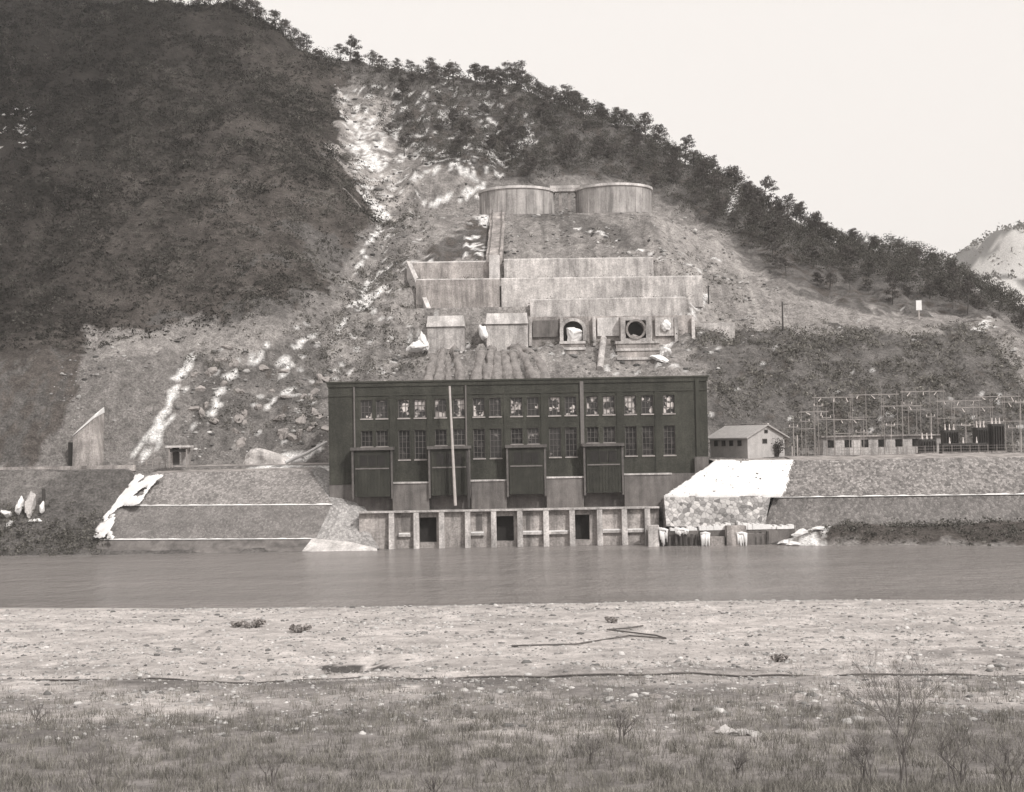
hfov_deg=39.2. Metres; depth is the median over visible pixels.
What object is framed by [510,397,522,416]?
window
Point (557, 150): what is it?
pine tree
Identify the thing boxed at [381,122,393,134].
pine tree
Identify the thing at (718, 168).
pine tree
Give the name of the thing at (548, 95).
pine tree
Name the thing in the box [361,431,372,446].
window
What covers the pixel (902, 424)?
switchyard gantry
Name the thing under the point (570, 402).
window
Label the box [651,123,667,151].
pine tree
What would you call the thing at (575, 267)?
retaining wall
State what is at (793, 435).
switchyard mast
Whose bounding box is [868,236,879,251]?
pine tree
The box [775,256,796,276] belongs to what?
pine tree
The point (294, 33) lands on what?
pine tree
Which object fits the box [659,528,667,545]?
ice
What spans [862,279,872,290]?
pine tree
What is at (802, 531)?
snow heap
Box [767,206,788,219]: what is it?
pine tree
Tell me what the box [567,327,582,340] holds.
snow heap
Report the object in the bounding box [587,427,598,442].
window
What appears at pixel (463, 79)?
pine tree
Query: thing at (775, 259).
pine tree
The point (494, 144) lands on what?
pine tree
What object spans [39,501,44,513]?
snowy boulder
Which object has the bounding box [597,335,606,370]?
drain pipe
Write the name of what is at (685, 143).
pine tree
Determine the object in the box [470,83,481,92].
pine tree
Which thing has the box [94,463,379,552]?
embankment
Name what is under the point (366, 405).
window
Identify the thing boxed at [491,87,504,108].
pine tree
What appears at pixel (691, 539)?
stake
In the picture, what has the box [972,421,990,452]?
transformer
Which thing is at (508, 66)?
pine tree
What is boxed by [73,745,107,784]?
bare shrub
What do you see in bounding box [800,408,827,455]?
switchyard gantry
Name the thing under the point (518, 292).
retaining wall
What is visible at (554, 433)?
window
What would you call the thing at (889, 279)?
pine tree
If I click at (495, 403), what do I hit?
window
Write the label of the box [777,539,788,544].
snow heap
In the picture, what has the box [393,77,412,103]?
pine tree
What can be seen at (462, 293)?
retaining wall
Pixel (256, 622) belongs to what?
bush
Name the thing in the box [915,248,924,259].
pine tree
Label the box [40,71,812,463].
scree
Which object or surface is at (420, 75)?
pine tree
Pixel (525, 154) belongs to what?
pine tree
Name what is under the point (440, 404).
window
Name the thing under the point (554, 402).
window
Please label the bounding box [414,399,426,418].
window
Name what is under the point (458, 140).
pine tree
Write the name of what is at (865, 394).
switchyard gantry
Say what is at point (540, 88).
pine tree
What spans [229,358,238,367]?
boulder
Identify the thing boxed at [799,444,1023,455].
switchyard fence
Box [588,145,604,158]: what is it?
pine tree
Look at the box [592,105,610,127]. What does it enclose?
pine tree
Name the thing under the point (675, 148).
pine tree
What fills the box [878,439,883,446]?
window
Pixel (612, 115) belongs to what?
pine tree
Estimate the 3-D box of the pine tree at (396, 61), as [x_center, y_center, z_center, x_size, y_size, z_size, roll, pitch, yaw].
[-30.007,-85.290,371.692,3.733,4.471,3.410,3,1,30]
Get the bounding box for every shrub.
[28,705,49,725]
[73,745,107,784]
[252,746,282,785]
[421,770,448,791]
[583,735,600,764]
[609,701,638,742]
[727,743,752,778]
[771,438,785,456]
[831,624,959,790]
[838,730,883,783]
[921,710,985,786]
[974,726,1023,786]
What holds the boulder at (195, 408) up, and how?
on the hill terrain at (36, 430)
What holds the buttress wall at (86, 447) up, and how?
on the hill terrain at (36, 430)
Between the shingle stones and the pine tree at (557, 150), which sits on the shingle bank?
the shingle stones
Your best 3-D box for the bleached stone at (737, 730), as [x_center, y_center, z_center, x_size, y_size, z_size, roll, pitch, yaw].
[9.110,13.363,56.966,0.948,0.352,0.485,-2,-2,16]
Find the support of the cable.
on the shingle bank
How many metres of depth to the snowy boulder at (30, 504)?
198.94 m
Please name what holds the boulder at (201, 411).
on the hill terrain at (36, 430)
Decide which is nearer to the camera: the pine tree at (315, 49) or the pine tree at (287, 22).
the pine tree at (315, 49)
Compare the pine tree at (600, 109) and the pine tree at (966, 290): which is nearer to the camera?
the pine tree at (966, 290)
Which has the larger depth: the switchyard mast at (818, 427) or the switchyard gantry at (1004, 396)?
the switchyard gantry at (1004, 396)
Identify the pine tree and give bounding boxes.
[240,1,248,12]
[241,0,260,16]
[247,0,264,20]
[258,6,266,18]
[266,9,280,20]
[268,19,276,26]
[278,21,291,34]
[279,18,290,32]
[285,27,301,44]
[293,36,305,51]
[295,33,313,51]
[308,48,318,57]
[315,50,325,62]
[333,44,344,56]
[339,34,362,67]
[350,51,362,64]
[363,50,377,67]
[373,55,387,67]
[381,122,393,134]
[389,67,402,83]
[390,58,402,66]
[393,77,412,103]
[396,112,413,129]
[396,136,409,155]
[402,132,413,142]
[403,59,419,71]
[406,73,416,82]
[414,73,423,82]
[423,57,435,74]
[425,62,440,78]
[426,65,445,83]
[432,118,446,131]
[441,65,458,79]
[443,62,465,92]
[443,145,457,158]
[444,106,464,130]
[450,133,467,155]
[460,77,470,86]
[460,119,474,145]
[465,63,481,82]
[469,62,482,82]
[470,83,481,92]
[473,103,490,119]
[474,67,494,91]
[483,133,494,152]
[486,138,497,148]
[488,71,504,87]
[491,66,503,79]
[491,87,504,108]
[492,125,505,140]
[497,70,506,84]
[500,138,523,160]
[501,121,521,137]
[502,60,515,84]
[502,101,518,124]
[506,71,519,81]
[511,60,526,73]
[513,68,531,84]
[513,80,524,91]
[513,125,531,136]
[518,150,529,163]
[520,75,537,91]
[520,156,538,182]
[528,99,552,122]
[531,79,541,92]
[531,83,546,93]
[538,85,559,112]
[538,116,552,140]
[552,119,568,131]
[552,144,565,161]
[554,89,578,110]
[556,142,581,170]
[559,83,574,107]
[561,133,584,156]
[574,103,586,117]
[582,120,589,135]
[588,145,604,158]
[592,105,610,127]
[594,102,605,117]
[594,137,606,150]
[601,143,623,160]
[609,107,619,123]
[611,109,630,131]
[631,129,644,147]
[632,112,658,142]
[647,175,658,186]
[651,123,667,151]
[659,156,682,170]
[664,146,684,161]
[667,166,681,183]
[678,135,695,164]
[686,149,698,169]
[689,166,711,193]
[691,160,711,175]
[705,155,718,170]
[708,199,725,225]
[715,166,727,175]
[721,165,749,189]
[721,168,744,183]
[728,209,740,230]
[736,184,755,195]
[741,185,763,205]
[746,205,764,231]
[747,229,760,247]
[754,175,778,212]
[755,195,773,211]
[761,233,780,261]
[766,196,787,218]
[766,254,781,268]
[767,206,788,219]
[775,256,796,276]
[780,193,796,212]
[782,214,794,232]
[786,202,808,228]
[791,201,807,229]
[795,214,830,245]
[799,244,823,266]
[809,211,827,226]
[810,272,824,285]
[816,272,839,290]
[817,222,834,240]
[829,244,859,273]
[841,274,859,289]
[846,228,861,240]
[857,262,876,276]
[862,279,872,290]
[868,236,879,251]
[882,282,901,304]
[884,270,898,288]
[891,238,903,248]
[896,269,908,288]
[901,286,914,297]
[912,248,920,267]
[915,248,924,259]
[923,282,934,298]
[931,278,944,295]
[939,286,948,295]
[945,288,958,308]
[949,281,982,314]
[969,297,986,309]
[1009,316,1018,324]
[1012,315,1023,330]
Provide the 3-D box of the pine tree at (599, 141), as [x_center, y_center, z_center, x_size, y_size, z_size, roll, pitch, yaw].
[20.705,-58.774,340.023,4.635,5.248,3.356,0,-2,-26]
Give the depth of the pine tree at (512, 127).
337.94 m
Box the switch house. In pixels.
[816,434,940,454]
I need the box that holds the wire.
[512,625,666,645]
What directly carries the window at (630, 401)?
in the powerhouse
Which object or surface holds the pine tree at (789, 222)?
on the hill terrain at (36, 430)
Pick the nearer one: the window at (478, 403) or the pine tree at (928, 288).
the window at (478, 403)
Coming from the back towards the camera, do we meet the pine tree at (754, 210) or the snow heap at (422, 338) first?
the pine tree at (754, 210)
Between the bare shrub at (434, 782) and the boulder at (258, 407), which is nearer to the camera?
the bare shrub at (434, 782)
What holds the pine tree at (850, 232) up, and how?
on the hill terrain at (36, 430)
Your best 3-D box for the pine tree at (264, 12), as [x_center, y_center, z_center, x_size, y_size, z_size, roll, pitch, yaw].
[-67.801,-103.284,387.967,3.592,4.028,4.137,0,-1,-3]
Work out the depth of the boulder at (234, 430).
225.85 m
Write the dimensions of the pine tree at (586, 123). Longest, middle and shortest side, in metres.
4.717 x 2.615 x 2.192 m
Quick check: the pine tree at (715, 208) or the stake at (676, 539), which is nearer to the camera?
the stake at (676, 539)
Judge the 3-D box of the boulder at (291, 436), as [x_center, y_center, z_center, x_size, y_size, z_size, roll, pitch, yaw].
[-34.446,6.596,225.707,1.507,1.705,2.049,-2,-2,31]
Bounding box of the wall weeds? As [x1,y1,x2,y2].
[406,256,691,346]
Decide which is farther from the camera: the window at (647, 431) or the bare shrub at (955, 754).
the window at (647, 431)
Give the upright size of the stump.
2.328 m
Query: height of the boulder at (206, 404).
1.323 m
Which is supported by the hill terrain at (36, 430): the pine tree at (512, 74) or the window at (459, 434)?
the pine tree at (512, 74)
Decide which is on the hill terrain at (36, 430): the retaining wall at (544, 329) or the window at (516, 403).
the retaining wall at (544, 329)
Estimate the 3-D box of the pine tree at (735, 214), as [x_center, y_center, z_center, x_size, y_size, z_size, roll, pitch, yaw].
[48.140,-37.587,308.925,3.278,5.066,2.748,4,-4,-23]
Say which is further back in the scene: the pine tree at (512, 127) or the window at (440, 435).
the pine tree at (512, 127)
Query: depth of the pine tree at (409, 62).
371.25 m
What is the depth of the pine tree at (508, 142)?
329.14 m
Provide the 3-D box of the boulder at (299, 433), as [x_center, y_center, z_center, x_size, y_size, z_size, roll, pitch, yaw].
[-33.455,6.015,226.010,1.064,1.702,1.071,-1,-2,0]
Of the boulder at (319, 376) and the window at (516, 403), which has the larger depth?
the boulder at (319, 376)
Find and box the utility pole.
[782,302,783,330]
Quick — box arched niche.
[560,318,586,340]
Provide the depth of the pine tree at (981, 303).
287.99 m
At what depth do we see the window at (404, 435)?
200.29 m
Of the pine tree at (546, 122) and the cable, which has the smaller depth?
the cable
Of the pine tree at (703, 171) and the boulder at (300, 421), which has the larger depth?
the pine tree at (703, 171)
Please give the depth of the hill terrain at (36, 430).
263.58 m
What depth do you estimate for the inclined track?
280.26 m
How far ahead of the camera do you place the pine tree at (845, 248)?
293.17 m
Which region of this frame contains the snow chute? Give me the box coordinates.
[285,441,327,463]
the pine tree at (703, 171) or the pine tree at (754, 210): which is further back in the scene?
the pine tree at (703, 171)
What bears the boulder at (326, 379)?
on the hill terrain at (36, 430)
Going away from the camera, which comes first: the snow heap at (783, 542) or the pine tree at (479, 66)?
the snow heap at (783, 542)
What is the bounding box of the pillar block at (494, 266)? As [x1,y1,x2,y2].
[489,255,499,277]
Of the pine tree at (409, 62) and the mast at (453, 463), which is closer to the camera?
the mast at (453, 463)
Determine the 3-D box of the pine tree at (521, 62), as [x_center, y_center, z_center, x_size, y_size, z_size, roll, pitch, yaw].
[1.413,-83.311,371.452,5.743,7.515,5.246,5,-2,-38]
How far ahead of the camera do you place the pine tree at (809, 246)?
289.68 m
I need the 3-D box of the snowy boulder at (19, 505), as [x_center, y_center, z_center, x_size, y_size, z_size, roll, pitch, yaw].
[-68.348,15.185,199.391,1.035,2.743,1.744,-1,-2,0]
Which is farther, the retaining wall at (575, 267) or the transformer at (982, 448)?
the retaining wall at (575, 267)
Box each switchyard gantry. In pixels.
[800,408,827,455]
[812,396,853,455]
[832,413,864,454]
[848,390,898,434]
[881,397,921,453]
[900,387,944,433]
[935,397,980,442]
[952,399,993,426]
[974,390,1020,451]
[1001,400,1022,423]
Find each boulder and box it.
[0,510,11,517]
[15,496,23,514]
[24,491,35,517]
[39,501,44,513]
[188,406,199,410]
[190,372,197,377]
[195,385,205,390]
[199,407,204,417]
[204,402,208,408]
[206,367,217,375]
[209,418,218,423]
[220,380,227,386]
[221,345,231,349]
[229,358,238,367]
[232,428,240,433]
[234,414,244,422]
[236,440,244,446]
[255,404,262,410]
[258,364,268,370]
[273,415,281,420]
[277,428,288,435]
[278,369,288,372]
[279,395,291,398]
[287,433,296,440]
[295,414,306,424]
[296,429,302,436]
[306,425,314,431]
[310,388,318,393]
[316,373,322,380]
[321,425,328,431]
[322,376,330,381]
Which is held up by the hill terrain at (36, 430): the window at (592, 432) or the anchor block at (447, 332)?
the anchor block at (447, 332)
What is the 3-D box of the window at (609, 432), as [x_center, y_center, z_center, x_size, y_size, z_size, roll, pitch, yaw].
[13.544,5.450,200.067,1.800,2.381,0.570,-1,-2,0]
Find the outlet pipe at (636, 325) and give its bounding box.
[620,316,650,340]
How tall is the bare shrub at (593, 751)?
1.123 m
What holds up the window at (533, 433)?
in the powerhouse
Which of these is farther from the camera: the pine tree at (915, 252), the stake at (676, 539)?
the pine tree at (915, 252)
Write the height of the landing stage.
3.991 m
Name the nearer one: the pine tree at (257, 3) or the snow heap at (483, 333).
the snow heap at (483, 333)
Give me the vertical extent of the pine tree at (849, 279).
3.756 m
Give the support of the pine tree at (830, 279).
on the hill terrain at (36, 430)
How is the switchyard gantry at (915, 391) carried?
on the hill terrain at (36, 430)
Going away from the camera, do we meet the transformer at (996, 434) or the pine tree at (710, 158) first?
the transformer at (996, 434)
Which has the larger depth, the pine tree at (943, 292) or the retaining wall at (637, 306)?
the pine tree at (943, 292)
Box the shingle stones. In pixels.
[0,599,1023,743]
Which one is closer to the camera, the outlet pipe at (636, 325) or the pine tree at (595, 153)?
the outlet pipe at (636, 325)
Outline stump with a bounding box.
[42,489,45,504]
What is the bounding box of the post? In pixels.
[466,451,469,507]
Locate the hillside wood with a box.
[0,0,380,321]
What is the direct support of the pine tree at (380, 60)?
on the hill terrain at (36, 430)
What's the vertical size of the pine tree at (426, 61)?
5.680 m
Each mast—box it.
[449,386,456,505]
[789,423,797,455]
[800,418,809,444]
[814,402,822,455]
[886,422,894,453]
[903,402,911,433]
[926,413,934,432]
[1008,425,1016,451]
[1015,399,1023,451]
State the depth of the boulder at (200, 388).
230.40 m
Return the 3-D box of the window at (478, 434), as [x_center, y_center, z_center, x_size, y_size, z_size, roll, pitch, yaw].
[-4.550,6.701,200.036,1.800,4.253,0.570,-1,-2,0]
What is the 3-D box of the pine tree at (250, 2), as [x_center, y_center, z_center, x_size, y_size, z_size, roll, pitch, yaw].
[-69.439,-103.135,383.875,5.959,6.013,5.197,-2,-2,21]
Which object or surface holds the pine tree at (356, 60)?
on the hill terrain at (36, 430)
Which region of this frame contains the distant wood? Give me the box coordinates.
[937,220,1023,304]
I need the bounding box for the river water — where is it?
[0,544,1023,607]
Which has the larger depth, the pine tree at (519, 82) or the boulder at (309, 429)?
the pine tree at (519, 82)
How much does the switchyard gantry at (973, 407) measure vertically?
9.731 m
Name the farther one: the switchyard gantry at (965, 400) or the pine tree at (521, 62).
the pine tree at (521, 62)
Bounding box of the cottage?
[708,423,789,458]
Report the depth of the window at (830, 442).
219.01 m
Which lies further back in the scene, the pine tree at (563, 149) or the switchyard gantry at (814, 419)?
the pine tree at (563, 149)
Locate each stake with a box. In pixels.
[668,536,670,545]
[674,532,677,545]
[679,534,681,545]
[684,534,687,545]
[690,534,692,545]
[695,535,697,545]
[698,531,700,545]
[766,531,768,544]
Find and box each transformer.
[916,433,938,453]
[937,437,989,453]
[940,424,958,443]
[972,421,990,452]
[987,418,1006,452]
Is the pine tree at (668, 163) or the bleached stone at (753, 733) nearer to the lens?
the bleached stone at (753, 733)
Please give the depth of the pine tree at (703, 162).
326.87 m
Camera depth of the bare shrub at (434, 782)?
46.53 m
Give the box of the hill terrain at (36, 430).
[0,0,1023,555]
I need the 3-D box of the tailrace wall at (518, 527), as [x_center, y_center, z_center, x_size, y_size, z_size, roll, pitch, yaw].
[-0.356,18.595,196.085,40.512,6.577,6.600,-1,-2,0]
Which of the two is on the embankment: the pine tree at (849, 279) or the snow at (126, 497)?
the snow at (126, 497)
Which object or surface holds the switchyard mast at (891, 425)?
on the hill terrain at (36, 430)
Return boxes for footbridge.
[550,185,579,211]
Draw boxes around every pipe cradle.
[559,341,585,353]
[614,340,660,364]
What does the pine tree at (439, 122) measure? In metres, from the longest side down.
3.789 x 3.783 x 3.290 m
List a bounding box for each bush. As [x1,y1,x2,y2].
[231,621,241,626]
[240,618,265,627]
[289,624,311,632]
[604,616,617,622]
[769,652,789,661]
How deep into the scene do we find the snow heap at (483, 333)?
245.78 m
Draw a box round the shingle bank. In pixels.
[0,599,1023,791]
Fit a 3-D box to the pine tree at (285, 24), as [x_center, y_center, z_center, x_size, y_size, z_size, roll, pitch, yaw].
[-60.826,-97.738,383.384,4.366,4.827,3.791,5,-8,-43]
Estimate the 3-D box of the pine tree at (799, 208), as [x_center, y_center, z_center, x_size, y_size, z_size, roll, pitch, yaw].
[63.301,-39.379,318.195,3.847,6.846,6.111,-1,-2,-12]
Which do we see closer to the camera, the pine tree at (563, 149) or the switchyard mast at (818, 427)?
the switchyard mast at (818, 427)
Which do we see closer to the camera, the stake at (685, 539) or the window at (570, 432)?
the stake at (685, 539)
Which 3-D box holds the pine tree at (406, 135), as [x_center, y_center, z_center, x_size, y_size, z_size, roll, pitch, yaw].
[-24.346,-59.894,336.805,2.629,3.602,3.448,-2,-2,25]
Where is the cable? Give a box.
[30,672,1023,683]
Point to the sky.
(899, 118)
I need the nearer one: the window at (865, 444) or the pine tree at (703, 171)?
the window at (865, 444)
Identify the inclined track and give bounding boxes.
[486,210,504,265]
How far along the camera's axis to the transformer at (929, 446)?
209.84 m
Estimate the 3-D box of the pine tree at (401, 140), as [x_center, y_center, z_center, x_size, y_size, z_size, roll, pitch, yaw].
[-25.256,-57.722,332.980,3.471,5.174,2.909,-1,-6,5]
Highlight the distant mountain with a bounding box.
[940,227,1023,307]
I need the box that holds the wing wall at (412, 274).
[407,261,430,307]
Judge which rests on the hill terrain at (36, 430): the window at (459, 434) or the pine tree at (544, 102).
the pine tree at (544, 102)
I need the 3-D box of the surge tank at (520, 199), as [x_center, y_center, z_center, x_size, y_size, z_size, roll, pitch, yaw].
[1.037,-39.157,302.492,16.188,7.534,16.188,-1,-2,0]
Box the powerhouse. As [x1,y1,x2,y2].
[326,375,708,513]
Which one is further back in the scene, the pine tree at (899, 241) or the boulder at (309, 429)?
the pine tree at (899, 241)
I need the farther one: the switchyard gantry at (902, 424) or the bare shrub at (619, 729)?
the switchyard gantry at (902, 424)
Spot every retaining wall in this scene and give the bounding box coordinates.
[411,261,488,278]
[416,278,499,307]
[501,275,702,306]
[504,257,652,277]
[528,315,694,346]
[530,296,686,316]
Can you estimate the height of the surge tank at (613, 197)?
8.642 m
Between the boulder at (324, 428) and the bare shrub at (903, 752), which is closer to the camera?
the bare shrub at (903, 752)
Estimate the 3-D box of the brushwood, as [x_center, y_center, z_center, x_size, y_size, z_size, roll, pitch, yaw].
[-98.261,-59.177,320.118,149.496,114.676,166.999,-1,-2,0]
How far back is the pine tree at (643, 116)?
346.04 m
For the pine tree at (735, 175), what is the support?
on the hill terrain at (36, 430)
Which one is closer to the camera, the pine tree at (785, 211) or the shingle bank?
the shingle bank
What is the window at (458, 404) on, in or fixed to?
in the powerhouse
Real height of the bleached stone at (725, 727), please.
0.557 m
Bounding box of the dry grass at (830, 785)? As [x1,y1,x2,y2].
[0,655,1023,791]
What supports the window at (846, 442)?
in the switch house
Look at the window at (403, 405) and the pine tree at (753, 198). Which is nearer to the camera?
the window at (403, 405)
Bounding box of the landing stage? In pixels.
[646,521,794,546]
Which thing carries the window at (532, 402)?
in the powerhouse
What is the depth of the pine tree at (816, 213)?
316.33 m
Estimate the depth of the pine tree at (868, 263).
292.13 m
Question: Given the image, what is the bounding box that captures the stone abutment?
[659,458,793,527]
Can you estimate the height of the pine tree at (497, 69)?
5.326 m
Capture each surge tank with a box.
[478,185,554,214]
[574,182,652,212]
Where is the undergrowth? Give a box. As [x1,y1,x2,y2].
[345,53,1023,319]
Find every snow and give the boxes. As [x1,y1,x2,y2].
[93,474,162,538]
[664,459,793,496]
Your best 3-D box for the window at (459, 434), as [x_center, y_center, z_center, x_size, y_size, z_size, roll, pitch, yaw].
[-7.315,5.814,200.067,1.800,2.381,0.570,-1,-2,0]
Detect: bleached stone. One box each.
[649,693,662,697]
[702,725,714,730]
[715,724,738,734]
[735,728,748,734]
[747,730,761,736]
[791,693,803,699]
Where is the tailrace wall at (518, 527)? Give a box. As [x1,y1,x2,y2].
[358,506,658,548]
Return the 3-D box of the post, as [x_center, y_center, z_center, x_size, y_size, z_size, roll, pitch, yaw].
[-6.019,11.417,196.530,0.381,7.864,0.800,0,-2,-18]
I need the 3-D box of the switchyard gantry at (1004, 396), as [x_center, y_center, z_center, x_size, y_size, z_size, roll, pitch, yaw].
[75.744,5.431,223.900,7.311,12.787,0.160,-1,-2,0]
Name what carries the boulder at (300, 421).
on the hill terrain at (36, 430)
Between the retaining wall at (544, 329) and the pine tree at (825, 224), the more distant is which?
the pine tree at (825, 224)
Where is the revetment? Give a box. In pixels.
[765,452,1023,531]
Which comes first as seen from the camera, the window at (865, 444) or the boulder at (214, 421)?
the window at (865, 444)
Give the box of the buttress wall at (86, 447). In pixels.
[68,407,104,465]
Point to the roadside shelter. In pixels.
(175, 451)
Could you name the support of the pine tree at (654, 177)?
on the hill terrain at (36, 430)
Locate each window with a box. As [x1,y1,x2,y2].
[360,400,372,419]
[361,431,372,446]
[375,400,387,419]
[377,430,388,446]
[397,399,409,418]
[398,430,410,460]
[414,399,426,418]
[414,430,426,460]
[434,399,446,418]
[435,429,447,445]
[453,398,464,417]
[454,429,465,445]
[472,398,484,417]
[473,429,485,459]
[489,398,501,417]
[490,429,502,458]
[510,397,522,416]
[511,428,522,444]
[527,397,539,416]
[528,428,538,443]
[548,397,560,416]
[549,427,561,457]
[564,397,576,415]
[565,427,577,457]
[586,396,598,415]
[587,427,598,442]
[603,396,614,415]
[603,427,615,442]
[624,395,636,414]
[625,426,637,456]
[641,395,653,414]
[642,426,654,456]
[663,395,675,414]
[663,425,676,455]
[737,440,741,445]
[827,440,833,447]
[844,440,850,447]
[861,440,867,447]
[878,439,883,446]
[895,439,901,446]
[912,439,917,445]
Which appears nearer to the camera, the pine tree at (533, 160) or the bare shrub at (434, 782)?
the bare shrub at (434, 782)
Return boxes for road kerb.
[0,465,135,470]
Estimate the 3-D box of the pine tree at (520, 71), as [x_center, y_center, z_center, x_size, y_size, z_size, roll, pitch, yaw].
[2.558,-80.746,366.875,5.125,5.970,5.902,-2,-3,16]
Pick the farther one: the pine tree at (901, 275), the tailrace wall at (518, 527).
the pine tree at (901, 275)
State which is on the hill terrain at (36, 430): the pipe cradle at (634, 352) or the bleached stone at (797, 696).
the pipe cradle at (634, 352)
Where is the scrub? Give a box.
[0,52,1023,555]
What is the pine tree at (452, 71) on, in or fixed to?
on the hill terrain at (36, 430)
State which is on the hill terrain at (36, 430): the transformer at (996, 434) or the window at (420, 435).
the transformer at (996, 434)
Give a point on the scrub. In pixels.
(804, 346)
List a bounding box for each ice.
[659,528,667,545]
[674,528,688,535]
[700,531,710,545]
[736,531,746,545]
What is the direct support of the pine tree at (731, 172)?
on the hill terrain at (36, 430)
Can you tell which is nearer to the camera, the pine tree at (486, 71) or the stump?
the stump
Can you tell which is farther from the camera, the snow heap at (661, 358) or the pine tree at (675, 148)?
the pine tree at (675, 148)
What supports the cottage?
on the hill terrain at (36, 430)
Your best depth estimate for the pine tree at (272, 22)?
384.19 m
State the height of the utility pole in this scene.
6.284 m
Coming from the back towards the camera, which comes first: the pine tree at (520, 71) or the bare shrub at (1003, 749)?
the pine tree at (520, 71)
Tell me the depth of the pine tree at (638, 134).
342.09 m
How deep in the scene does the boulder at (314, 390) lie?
234.62 m
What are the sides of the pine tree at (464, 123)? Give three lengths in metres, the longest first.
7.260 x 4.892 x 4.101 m
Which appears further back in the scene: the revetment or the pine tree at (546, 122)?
the pine tree at (546, 122)
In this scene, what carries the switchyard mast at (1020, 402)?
on the hill terrain at (36, 430)
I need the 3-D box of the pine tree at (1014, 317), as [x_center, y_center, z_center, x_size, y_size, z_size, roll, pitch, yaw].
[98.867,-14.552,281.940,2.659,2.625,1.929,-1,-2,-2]
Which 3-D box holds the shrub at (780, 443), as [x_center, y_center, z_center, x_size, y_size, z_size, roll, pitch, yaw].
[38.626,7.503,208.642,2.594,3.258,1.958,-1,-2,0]
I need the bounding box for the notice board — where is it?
[916,300,921,309]
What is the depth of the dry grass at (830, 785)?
54.35 m
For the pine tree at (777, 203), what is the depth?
316.90 m
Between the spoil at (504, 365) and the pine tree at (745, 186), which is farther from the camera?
the pine tree at (745, 186)
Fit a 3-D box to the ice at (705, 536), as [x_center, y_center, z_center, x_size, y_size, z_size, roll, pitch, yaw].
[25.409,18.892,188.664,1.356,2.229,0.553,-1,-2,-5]
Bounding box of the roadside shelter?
[165,445,193,467]
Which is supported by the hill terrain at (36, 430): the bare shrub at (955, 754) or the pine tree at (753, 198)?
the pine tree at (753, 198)
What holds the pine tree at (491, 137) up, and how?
on the hill terrain at (36, 430)
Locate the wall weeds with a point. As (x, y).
(409, 343)
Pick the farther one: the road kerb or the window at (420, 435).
the road kerb
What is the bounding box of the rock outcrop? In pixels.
[243,448,290,463]
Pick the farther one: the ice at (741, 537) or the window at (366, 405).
the window at (366, 405)
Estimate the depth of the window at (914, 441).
219.01 m
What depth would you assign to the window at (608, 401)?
200.49 m
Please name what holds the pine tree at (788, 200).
on the hill terrain at (36, 430)
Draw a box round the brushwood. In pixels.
[0,0,400,353]
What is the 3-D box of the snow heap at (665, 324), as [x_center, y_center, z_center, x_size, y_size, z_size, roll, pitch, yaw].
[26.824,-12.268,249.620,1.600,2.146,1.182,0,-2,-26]
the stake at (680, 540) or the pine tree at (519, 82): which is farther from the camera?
the pine tree at (519, 82)
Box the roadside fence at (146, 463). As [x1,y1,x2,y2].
[127,459,165,467]
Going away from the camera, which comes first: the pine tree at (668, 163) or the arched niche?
the arched niche
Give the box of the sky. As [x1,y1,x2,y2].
[148,0,1023,258]
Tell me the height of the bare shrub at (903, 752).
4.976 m
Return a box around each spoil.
[423,345,465,379]
[469,342,550,378]
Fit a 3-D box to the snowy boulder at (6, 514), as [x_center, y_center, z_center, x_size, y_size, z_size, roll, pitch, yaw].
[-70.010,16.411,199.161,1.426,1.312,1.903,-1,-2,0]
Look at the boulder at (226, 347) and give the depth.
238.03 m
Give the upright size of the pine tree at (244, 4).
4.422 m
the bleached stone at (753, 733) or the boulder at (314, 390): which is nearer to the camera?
the bleached stone at (753, 733)
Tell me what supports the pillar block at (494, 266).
on the hill terrain at (36, 430)
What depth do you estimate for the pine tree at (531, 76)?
369.74 m
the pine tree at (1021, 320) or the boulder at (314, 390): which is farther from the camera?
the pine tree at (1021, 320)
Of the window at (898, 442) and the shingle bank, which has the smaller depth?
the shingle bank
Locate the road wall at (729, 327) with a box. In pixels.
[696,322,734,339]
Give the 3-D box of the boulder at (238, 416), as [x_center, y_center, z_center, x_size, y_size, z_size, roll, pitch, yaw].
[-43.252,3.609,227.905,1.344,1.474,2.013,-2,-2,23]
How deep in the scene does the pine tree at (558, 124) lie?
346.41 m
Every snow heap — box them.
[406,340,428,351]
[418,331,428,350]
[478,325,487,339]
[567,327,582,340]
[650,355,668,362]
[661,319,670,330]
[661,347,670,356]
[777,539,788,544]
[786,541,800,544]
[791,528,807,536]
[812,526,825,530]
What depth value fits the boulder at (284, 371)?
237.33 m
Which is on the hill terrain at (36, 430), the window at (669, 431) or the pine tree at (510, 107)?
the pine tree at (510, 107)
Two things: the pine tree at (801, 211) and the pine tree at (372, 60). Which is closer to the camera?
the pine tree at (801, 211)
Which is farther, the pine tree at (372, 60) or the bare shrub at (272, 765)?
the pine tree at (372, 60)
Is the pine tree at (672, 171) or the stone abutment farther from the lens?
the pine tree at (672, 171)
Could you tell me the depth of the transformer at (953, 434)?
212.89 m
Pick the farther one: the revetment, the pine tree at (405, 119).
the pine tree at (405, 119)
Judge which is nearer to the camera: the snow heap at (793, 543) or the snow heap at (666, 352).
the snow heap at (793, 543)
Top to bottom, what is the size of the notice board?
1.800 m
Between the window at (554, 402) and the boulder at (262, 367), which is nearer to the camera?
the window at (554, 402)
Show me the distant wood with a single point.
(1017, 226)
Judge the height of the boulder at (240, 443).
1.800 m
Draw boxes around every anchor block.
[426,315,465,353]
[486,313,527,350]

